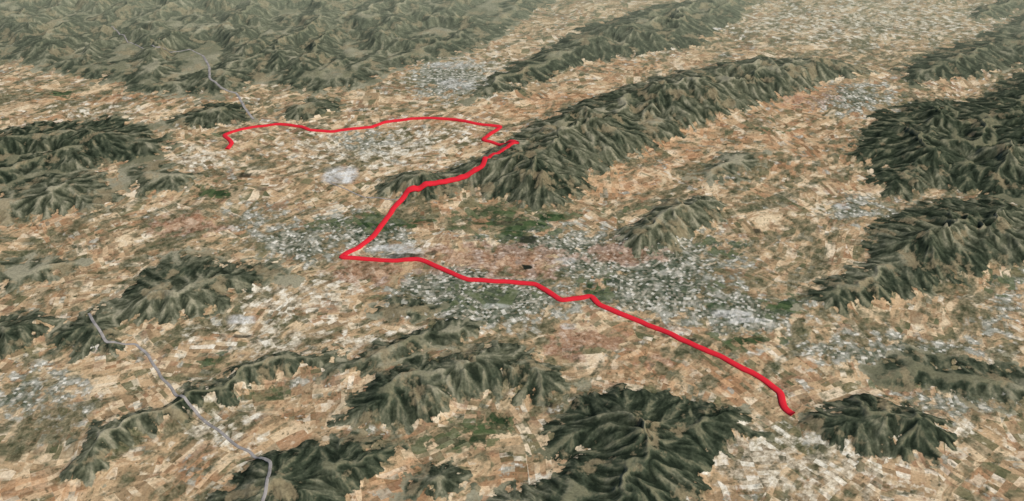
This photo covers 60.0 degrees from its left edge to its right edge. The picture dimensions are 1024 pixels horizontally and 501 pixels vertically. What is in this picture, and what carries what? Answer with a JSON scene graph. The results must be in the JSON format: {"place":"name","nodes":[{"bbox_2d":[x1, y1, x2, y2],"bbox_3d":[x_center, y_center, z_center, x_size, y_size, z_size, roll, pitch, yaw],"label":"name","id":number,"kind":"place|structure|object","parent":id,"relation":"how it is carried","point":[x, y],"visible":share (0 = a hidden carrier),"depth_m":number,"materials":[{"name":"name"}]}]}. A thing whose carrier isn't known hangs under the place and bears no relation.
{"place":"outdoors","nodes":[
{"label":"outdoors","id":0,"kind":"place"},
{"bbox_2d":[111,26,201,54],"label":"road","id":1,"kind":"structure","parent":0,"point":[151,45],"depth_m":53.92,"materials":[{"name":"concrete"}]},
{"bbox_2d":[88,313,271,500],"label":"road","id":2,"kind":"structure","parent":0,"point":[199,416],"depth_m":28.19,"materials":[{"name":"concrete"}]},
{"bbox_2d":[201,55,253,119],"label":"road","id":3,"kind":"structure","parent":0,"point":[221,87],"depth_m":48.66,"materials":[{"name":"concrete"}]},
{"bbox_2d":[326,181,404,200],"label":"road","id":4,"kind":"structure","parent":0,"point":[360,195],"depth_m":39.42,"materials":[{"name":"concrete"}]},
{"bbox_2d":[0,0,1023,500],"bbox_3d":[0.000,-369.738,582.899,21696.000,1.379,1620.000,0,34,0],"label":"terrain","id":5,"kind":"structure","parent":0,"point":[812,210],"depth_m":35.66,"materials":[{"name":"brown soil"}]},
{"bbox_2d":[222,117,794,415],"bbox_3d":[-1.092,-1.351,37.147,12.164,0.952,29.884,-23,40,-30],"label":"red route line","id":6,"kind":"object","parent":5,"relation":"on","point":[778,391],"visible":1,"depth_m":35.16,"materials":[{"name":"paint"}]}
]}

